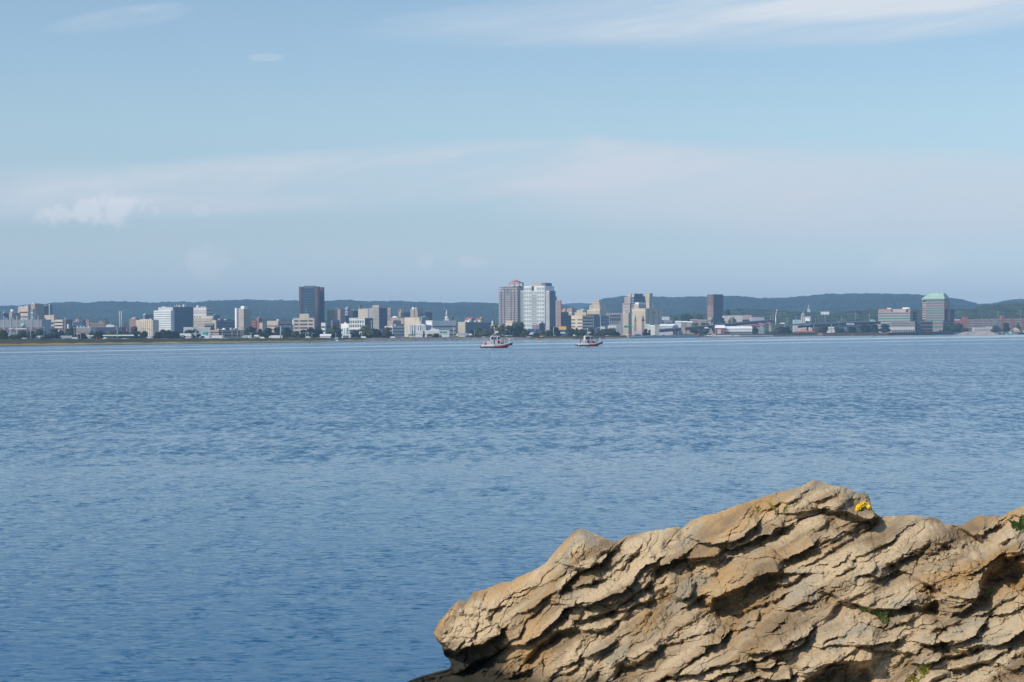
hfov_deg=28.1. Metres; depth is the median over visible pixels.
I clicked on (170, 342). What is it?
marsh grass
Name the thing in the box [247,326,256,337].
tree
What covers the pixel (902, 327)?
waterfront office wing
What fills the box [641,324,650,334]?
station hall
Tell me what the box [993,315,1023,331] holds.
parking garage
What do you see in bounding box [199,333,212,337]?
white depot
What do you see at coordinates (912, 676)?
green weed
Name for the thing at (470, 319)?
brick house row
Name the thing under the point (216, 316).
grey block
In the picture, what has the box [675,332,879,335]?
scrub
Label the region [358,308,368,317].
beige blank block
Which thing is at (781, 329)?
tree
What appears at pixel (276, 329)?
tree
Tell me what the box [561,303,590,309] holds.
hills
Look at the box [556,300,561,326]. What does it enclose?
pink slab tower
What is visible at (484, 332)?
tree
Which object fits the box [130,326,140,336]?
tree
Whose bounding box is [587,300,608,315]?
stepped deco tower
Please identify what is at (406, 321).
theatre block
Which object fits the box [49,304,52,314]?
glass tower
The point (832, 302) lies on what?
hills
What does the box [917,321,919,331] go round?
link building
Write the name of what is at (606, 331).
tree
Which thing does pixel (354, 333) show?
tree
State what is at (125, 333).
tree
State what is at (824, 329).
tree
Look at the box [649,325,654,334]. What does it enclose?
white hall
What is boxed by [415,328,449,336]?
white low building
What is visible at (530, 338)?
ground
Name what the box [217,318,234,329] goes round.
long slate block
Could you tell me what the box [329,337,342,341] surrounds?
launch
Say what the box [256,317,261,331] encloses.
brick block
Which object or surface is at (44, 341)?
scrub
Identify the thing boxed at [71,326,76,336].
tree
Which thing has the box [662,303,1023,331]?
woods
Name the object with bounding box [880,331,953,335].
quay wall
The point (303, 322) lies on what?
office
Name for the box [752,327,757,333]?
tree
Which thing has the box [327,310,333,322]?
brick hotel
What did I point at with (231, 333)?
office
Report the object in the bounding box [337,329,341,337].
tree
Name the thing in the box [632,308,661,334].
fluted block
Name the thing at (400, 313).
spired tower
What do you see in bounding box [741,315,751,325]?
brick block
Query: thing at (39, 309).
hospital block
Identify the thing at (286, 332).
tree
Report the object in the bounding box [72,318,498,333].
woods
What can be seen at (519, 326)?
tree
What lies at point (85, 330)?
plant hall
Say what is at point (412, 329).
curved glass office
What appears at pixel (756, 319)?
grey depot
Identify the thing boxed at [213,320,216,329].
beige wing
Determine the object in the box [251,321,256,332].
brick block
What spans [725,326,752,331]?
pier shed
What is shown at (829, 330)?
white house
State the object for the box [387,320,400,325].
brick building
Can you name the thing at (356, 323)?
white grid office
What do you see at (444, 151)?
sky
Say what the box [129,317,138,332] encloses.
brick flats
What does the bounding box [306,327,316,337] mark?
tree
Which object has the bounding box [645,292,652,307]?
flared tower
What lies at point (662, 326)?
silver hall
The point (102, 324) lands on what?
brick building
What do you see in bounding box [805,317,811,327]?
white house
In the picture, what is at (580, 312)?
orange building
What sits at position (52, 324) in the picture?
banded office
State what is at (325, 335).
white shed
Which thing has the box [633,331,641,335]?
boat house
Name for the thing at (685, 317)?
tree
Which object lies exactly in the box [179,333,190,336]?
white depot
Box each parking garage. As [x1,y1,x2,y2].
[960,317,992,331]
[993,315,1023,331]
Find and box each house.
[506,321,513,329]
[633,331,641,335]
[681,321,687,333]
[687,321,692,333]
[725,332,751,333]
[792,320,800,331]
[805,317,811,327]
[827,327,835,332]
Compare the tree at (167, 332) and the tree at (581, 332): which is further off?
the tree at (581, 332)
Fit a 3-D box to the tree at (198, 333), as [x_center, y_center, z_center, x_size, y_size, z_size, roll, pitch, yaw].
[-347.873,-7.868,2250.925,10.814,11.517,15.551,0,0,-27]
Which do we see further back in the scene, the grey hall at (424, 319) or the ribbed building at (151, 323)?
the grey hall at (424, 319)
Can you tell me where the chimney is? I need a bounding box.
[86,318,89,326]
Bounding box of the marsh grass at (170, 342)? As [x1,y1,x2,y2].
[0,339,367,345]
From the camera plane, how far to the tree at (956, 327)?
3421.56 m
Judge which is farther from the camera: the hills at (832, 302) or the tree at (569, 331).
the hills at (832, 302)
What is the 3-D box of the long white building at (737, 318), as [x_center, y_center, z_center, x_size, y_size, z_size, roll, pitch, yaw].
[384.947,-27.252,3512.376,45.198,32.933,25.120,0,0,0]
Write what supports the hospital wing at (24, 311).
on the ground at (530, 338)
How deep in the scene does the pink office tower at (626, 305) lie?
3504.46 m
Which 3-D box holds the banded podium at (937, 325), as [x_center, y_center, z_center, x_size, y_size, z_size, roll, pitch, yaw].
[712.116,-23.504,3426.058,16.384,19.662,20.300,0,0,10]
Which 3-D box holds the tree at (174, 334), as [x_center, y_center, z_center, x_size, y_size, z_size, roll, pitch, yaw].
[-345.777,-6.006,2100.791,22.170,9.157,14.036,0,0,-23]
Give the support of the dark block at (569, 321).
on the ground at (530, 338)
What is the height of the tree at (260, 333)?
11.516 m
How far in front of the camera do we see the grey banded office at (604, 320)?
2958.08 m
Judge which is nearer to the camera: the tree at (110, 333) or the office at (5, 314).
the tree at (110, 333)
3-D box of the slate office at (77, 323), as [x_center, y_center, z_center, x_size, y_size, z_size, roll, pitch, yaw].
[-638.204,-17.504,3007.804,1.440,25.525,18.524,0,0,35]
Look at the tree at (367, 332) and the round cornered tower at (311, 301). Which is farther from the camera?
the round cornered tower at (311, 301)
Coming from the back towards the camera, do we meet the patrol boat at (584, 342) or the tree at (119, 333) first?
the tree at (119, 333)
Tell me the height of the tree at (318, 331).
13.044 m
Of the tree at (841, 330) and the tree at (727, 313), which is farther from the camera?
the tree at (727, 313)
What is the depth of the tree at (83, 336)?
2097.76 m
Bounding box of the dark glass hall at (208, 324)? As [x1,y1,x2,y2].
[204,323,213,326]
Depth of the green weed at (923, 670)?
23.58 m
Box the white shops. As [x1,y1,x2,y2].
[973,326,991,331]
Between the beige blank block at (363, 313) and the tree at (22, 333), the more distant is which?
the beige blank block at (363, 313)
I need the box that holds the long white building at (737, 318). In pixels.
[722,315,745,325]
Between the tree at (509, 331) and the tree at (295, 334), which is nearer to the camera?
the tree at (295, 334)
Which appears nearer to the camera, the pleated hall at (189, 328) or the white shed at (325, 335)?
the white shed at (325, 335)
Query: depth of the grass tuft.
27.45 m
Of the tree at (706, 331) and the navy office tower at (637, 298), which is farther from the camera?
the navy office tower at (637, 298)
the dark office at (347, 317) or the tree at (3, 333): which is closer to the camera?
the tree at (3, 333)
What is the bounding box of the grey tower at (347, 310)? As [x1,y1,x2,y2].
[345,306,349,314]
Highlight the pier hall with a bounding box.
[715,325,724,333]
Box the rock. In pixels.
[408,480,1023,681]
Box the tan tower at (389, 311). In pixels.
[387,308,391,320]
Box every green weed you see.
[861,606,890,623]
[906,674,925,681]
[917,664,930,675]
[985,587,995,595]
[1008,514,1023,530]
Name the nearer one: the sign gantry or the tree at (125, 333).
the tree at (125, 333)
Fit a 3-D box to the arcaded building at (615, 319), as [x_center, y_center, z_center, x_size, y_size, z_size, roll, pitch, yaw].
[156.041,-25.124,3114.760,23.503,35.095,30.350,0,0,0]
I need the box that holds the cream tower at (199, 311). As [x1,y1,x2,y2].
[194,305,213,317]
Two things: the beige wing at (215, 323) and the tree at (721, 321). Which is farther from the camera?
the tree at (721, 321)
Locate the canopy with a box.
[103,335,138,338]
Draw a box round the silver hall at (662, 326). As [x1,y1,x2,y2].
[659,324,677,334]
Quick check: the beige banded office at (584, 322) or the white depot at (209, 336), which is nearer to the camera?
the white depot at (209, 336)
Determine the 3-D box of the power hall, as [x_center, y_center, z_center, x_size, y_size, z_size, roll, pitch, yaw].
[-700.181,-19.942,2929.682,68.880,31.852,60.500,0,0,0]
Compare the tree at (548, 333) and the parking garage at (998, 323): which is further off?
the parking garage at (998, 323)
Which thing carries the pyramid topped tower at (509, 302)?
on the ground at (530, 338)
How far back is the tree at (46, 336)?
2146.09 m
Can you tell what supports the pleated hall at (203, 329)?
on the ground at (530, 338)
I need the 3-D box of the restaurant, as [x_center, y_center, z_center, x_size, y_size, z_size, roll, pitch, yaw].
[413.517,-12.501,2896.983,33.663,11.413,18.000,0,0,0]
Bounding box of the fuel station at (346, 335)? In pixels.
[343,334,350,337]
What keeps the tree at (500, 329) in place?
on the ground at (530, 338)
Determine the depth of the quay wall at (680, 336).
2191.95 m
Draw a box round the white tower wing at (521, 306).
[520,289,523,327]
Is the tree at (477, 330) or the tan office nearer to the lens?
the tree at (477, 330)
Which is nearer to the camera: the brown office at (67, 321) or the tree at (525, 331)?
the tree at (525, 331)
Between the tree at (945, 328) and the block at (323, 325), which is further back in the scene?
the tree at (945, 328)
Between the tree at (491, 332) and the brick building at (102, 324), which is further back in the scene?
the brick building at (102, 324)
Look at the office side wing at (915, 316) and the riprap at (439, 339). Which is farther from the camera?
the office side wing at (915, 316)
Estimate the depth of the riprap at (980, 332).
3051.55 m
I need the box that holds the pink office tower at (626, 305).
[622,294,631,312]
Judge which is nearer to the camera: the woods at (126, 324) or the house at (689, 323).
the house at (689, 323)
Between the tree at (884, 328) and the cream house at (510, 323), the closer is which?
the cream house at (510, 323)
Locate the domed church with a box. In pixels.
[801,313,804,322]
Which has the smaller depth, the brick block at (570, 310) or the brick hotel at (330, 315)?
the brick hotel at (330, 315)
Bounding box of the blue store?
[528,329,539,334]
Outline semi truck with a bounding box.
[268,335,281,337]
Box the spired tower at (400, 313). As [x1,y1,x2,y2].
[398,309,403,316]
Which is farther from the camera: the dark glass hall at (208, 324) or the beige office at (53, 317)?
the beige office at (53, 317)
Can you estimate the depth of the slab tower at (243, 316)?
3155.09 m
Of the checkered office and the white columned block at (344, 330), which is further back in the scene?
the checkered office
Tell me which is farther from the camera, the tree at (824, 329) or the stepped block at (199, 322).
the stepped block at (199, 322)
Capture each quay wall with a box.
[628,335,697,337]
[818,333,887,335]
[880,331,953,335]
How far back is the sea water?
80.03 m
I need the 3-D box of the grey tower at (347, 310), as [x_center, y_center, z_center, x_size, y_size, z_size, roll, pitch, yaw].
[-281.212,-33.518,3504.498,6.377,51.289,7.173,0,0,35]
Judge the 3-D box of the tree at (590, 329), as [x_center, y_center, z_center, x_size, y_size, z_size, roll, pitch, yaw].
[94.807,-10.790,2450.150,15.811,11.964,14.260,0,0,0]
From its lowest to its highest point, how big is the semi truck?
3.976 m
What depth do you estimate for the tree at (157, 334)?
2127.32 m
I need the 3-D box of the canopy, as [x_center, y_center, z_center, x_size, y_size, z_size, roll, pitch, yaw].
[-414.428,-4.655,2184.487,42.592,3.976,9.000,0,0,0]
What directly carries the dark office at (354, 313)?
on the ground at (530, 338)
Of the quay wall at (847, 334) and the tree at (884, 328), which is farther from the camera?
the tree at (884, 328)
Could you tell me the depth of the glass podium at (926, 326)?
3421.68 m
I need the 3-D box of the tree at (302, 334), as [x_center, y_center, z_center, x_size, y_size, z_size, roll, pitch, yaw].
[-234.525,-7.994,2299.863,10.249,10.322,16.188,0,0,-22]
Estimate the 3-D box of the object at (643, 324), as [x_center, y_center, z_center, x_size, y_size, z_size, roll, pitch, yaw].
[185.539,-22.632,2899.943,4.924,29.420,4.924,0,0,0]
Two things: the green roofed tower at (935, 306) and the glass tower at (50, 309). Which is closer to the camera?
the glass tower at (50, 309)
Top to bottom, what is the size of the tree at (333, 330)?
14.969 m
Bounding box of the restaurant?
[793,328,816,332]
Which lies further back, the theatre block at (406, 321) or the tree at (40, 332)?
the theatre block at (406, 321)
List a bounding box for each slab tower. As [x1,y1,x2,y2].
[235,306,250,329]
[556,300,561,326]
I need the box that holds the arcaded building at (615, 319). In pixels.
[606,313,622,335]
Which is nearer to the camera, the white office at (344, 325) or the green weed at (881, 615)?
the green weed at (881, 615)
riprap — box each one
[364,337,528,340]
[532,337,627,339]
[959,331,996,333]
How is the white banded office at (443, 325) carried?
on the ground at (530, 338)
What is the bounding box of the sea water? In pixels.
[0,334,1023,681]
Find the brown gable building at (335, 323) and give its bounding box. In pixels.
[331,320,339,327]
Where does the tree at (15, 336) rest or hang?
on the ground at (530, 338)
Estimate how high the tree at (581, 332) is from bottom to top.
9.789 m
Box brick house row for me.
[465,317,473,321]
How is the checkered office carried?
on the ground at (530, 338)
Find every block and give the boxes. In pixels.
[30,309,34,319]
[31,303,43,319]
[44,305,48,319]
[143,313,153,319]
[193,316,213,329]
[213,314,219,319]
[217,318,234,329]
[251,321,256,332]
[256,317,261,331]
[259,322,264,331]
[321,323,326,333]
[342,328,347,337]
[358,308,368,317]
[399,317,420,336]
[539,321,544,331]
[567,308,574,312]
[568,315,570,327]
[593,316,599,331]
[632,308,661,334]
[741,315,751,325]
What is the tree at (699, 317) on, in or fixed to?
on the ground at (530, 338)
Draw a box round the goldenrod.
[855,501,875,521]
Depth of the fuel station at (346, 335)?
2279.98 m
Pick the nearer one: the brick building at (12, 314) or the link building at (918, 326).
the brick building at (12, 314)
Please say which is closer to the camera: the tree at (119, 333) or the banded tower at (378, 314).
the tree at (119, 333)
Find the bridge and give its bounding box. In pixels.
[655,319,880,334]
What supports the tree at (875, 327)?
on the ground at (530, 338)
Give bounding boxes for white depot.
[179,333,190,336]
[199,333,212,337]
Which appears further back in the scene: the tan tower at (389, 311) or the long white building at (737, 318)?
the long white building at (737, 318)
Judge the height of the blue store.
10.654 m
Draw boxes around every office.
[0,311,8,319]
[44,315,59,320]
[48,319,54,331]
[55,320,63,331]
[64,318,71,332]
[73,320,81,326]
[174,304,192,332]
[210,328,243,337]
[267,319,292,333]
[292,314,314,333]
[341,322,348,333]
[345,315,349,323]
[348,318,372,336]
[351,309,357,317]
[385,324,404,336]
[403,312,409,316]
[409,324,430,336]
[410,307,421,316]
[417,312,424,316]
[425,310,431,320]
[426,320,455,336]
[458,320,490,336]
[561,312,568,335]
[571,315,592,335]
[600,315,608,330]
[634,302,645,308]
[878,307,912,332]
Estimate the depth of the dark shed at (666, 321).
3256.17 m
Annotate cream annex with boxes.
[623,312,631,334]
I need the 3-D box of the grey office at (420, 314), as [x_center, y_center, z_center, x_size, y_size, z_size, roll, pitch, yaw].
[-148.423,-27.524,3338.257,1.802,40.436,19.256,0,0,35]
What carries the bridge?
on the ground at (530, 338)
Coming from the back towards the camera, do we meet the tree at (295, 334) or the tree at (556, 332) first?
the tree at (556, 332)
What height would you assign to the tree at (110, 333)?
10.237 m
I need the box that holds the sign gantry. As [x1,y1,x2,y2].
[624,325,634,330]
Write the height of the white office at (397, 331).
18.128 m
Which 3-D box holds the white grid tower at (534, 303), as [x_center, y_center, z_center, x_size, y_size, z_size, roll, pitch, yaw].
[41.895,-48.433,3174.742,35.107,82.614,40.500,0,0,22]
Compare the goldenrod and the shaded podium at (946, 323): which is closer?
the goldenrod
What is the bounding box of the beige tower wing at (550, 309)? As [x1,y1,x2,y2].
[546,291,555,330]
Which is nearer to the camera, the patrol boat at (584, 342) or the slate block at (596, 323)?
the patrol boat at (584, 342)
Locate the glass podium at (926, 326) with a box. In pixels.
[920,321,932,331]
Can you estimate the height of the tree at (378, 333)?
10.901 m
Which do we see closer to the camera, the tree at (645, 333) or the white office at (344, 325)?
the tree at (645, 333)
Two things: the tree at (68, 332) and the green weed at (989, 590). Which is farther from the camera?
the tree at (68, 332)
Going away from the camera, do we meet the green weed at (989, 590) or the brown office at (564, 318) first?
the green weed at (989, 590)
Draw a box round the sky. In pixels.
[0,0,1023,305]
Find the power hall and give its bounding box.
[0,316,50,335]
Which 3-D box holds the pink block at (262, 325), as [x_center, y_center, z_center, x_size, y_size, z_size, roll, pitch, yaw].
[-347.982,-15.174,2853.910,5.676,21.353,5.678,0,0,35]
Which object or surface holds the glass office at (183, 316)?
on the ground at (530, 338)
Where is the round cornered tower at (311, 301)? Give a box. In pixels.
[299,286,324,328]
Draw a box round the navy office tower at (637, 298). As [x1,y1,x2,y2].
[631,294,645,312]
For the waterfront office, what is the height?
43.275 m
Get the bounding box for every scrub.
[0,337,366,343]
[533,335,664,338]
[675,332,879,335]
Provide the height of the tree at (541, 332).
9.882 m
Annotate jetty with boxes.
[739,335,772,336]
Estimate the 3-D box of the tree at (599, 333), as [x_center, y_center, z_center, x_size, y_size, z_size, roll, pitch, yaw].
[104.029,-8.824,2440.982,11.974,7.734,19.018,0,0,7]
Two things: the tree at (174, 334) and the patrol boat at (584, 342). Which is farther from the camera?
the tree at (174, 334)
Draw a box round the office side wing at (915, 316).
[913,312,916,331]
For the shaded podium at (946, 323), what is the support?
on the ground at (530, 338)
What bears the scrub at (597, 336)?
on the ground at (530, 338)
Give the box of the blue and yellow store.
[558,326,565,335]
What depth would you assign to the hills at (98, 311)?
6749.65 m
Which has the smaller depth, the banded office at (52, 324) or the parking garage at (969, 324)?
the banded office at (52, 324)
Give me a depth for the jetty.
2320.00 m
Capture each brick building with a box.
[9,309,20,319]
[90,321,106,326]
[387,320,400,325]
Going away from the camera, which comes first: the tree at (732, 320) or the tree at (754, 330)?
the tree at (754, 330)
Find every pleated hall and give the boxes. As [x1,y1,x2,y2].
[184,327,195,330]
[198,327,210,332]
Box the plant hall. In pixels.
[76,326,95,337]
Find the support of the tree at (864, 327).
on the ground at (530, 338)
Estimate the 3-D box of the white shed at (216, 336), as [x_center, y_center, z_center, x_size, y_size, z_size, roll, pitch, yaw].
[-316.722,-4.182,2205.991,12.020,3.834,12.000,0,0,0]
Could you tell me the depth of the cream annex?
3153.15 m
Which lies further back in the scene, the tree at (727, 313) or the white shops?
the tree at (727, 313)
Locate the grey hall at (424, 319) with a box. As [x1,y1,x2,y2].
[421,316,428,323]
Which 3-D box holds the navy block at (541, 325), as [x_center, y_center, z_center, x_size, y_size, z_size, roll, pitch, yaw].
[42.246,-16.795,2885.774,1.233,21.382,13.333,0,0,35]
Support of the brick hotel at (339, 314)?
on the ground at (530, 338)
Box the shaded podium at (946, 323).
[943,321,951,326]
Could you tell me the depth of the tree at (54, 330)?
2347.62 m
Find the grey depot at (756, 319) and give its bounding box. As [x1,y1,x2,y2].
[750,317,763,333]
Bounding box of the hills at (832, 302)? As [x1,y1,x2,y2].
[583,293,1023,315]
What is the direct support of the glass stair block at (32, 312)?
on the ground at (530, 338)
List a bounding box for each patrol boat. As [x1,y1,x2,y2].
[480,325,512,347]
[575,328,602,345]
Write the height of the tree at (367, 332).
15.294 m
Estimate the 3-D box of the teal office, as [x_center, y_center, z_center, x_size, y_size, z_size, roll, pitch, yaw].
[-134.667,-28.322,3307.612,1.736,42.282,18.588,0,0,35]
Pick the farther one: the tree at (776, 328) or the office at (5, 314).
the tree at (776, 328)
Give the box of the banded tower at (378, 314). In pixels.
[368,305,386,332]
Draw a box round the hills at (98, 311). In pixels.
[0,299,577,322]
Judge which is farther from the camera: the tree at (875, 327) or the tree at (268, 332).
the tree at (875, 327)
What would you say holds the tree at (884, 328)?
on the ground at (530, 338)
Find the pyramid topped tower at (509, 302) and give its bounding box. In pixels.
[499,280,523,326]
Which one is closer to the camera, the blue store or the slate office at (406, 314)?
the blue store
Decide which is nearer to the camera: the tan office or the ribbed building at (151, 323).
the ribbed building at (151, 323)
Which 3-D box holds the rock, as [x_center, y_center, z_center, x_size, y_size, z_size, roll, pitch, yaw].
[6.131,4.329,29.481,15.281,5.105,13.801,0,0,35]
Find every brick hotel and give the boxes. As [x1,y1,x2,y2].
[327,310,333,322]
[334,308,344,327]
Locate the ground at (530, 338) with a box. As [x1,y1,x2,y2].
[0,331,1023,346]
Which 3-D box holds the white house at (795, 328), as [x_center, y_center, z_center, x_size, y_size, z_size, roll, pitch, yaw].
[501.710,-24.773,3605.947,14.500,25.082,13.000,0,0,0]
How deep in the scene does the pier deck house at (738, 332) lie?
2805.98 m
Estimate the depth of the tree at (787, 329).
2947.12 m
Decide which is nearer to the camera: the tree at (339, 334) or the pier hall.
the tree at (339, 334)
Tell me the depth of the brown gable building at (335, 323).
2955.16 m
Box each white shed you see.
[212,335,223,337]
[320,334,331,337]
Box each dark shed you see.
[96,327,125,337]
[662,320,672,323]
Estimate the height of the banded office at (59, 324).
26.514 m
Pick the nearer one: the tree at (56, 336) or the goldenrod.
the goldenrod
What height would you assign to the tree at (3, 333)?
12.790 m
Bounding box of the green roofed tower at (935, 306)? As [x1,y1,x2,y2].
[921,293,953,322]
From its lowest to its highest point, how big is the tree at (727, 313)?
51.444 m
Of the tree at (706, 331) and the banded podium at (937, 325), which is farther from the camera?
the banded podium at (937, 325)
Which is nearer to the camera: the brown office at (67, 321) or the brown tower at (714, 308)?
the brown office at (67, 321)
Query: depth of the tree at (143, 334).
2117.06 m
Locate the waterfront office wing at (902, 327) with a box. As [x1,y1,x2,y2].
[890,321,914,331]
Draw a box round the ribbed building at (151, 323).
[136,318,158,337]
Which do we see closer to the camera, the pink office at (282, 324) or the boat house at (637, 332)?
the boat house at (637, 332)
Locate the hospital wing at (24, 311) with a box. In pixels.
[18,305,30,319]
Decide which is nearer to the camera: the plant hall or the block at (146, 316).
the plant hall
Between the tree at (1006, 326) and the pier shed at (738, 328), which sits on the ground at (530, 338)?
the tree at (1006, 326)
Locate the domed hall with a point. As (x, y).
(395, 318)
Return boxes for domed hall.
[391,316,403,325]
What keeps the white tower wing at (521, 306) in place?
on the ground at (530, 338)
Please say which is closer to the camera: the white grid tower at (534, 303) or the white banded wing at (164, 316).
the white banded wing at (164, 316)
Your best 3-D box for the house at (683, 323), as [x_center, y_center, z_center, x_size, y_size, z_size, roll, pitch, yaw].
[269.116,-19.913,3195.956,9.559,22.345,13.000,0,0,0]
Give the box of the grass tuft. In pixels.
[768,499,775,514]
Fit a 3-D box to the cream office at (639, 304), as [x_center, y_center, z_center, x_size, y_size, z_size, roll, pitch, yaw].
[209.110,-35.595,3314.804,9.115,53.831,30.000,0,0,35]
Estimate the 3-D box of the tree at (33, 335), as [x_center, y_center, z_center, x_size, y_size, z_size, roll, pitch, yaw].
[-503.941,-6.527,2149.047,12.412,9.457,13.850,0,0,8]
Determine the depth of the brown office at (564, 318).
3205.57 m
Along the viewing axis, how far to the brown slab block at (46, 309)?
3323.21 m
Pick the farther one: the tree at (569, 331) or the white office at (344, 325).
the white office at (344, 325)
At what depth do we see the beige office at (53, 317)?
3155.32 m
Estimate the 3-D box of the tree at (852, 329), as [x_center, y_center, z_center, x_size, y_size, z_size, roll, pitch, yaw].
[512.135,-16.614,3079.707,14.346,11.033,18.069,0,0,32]
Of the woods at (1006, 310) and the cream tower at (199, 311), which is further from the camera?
the woods at (1006, 310)
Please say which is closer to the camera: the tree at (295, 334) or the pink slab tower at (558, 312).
the tree at (295, 334)
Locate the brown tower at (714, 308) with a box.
[707,294,722,333]
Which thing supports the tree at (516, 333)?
on the ground at (530, 338)
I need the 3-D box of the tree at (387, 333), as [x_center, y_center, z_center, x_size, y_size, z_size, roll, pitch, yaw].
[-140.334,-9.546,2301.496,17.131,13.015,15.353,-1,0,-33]
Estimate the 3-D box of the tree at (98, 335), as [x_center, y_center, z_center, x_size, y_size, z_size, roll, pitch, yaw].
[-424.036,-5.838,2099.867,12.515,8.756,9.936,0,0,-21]
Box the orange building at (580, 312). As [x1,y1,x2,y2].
[575,309,587,314]
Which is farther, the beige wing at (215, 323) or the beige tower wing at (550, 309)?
the beige tower wing at (550, 309)
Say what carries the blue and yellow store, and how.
on the ground at (530, 338)
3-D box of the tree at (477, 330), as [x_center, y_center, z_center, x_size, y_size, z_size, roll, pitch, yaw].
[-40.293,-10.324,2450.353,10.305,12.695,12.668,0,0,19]
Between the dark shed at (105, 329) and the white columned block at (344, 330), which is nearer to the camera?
the white columned block at (344, 330)
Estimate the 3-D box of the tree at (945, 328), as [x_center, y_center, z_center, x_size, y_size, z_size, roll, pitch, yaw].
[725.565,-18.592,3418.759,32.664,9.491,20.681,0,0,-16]
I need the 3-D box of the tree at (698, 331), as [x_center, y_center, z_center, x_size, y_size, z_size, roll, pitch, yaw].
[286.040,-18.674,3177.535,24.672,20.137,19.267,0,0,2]
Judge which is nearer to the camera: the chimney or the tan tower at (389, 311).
the chimney
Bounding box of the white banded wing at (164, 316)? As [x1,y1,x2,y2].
[154,307,174,331]
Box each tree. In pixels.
[0,329,7,338]
[8,334,21,339]
[17,330,26,337]
[26,330,36,338]
[34,329,45,338]
[40,334,52,338]
[48,328,57,335]
[52,333,59,338]
[64,328,72,338]
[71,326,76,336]
[77,333,87,338]
[93,331,103,338]
[104,330,115,337]
[114,330,122,337]
[119,331,132,337]
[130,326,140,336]
[138,331,147,337]
[152,332,162,337]
[161,330,170,337]
[165,331,185,338]
[191,329,200,337]
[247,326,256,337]
[257,328,263,336]
[264,327,274,337]
[274,326,279,334]
[281,327,291,337]
[291,331,299,337]
[298,330,306,337]
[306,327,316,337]
[311,327,323,337]
[326,325,342,337]
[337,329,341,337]
[349,329,360,337]
[360,325,374,337]
[374,329,382,337]
[380,327,393,337]
[475,327,480,336]
[477,328,488,336]
[488,326,498,335]
[495,325,505,336]
[502,325,513,336]
[511,321,524,332]
[512,330,520,336]
[522,329,529,334]
[538,330,545,336]
[543,330,551,336]
[550,326,560,335]
[565,327,575,335]
[576,329,585,335]
[586,327,594,335]
[594,330,603,335]
[602,328,613,335]
[642,329,649,335]
[680,313,692,320]
[688,323,703,334]
[695,314,703,319]
[700,322,709,333]
[716,317,725,323]
[724,309,730,315]
[728,317,736,322]
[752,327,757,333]
[773,320,785,331]
[776,325,784,333]
[783,326,791,332]
[819,325,828,332]
[836,328,846,332]
[848,326,856,332]
[859,323,871,331]
[872,324,878,332]
[879,324,890,332]
[939,327,952,330]
[948,322,964,331]
[1003,322,1009,331]
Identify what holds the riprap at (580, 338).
on the ground at (530, 338)
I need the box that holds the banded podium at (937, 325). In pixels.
[933,321,942,331]
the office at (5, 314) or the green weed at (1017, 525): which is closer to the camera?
the green weed at (1017, 525)
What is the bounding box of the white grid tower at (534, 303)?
[524,283,553,332]

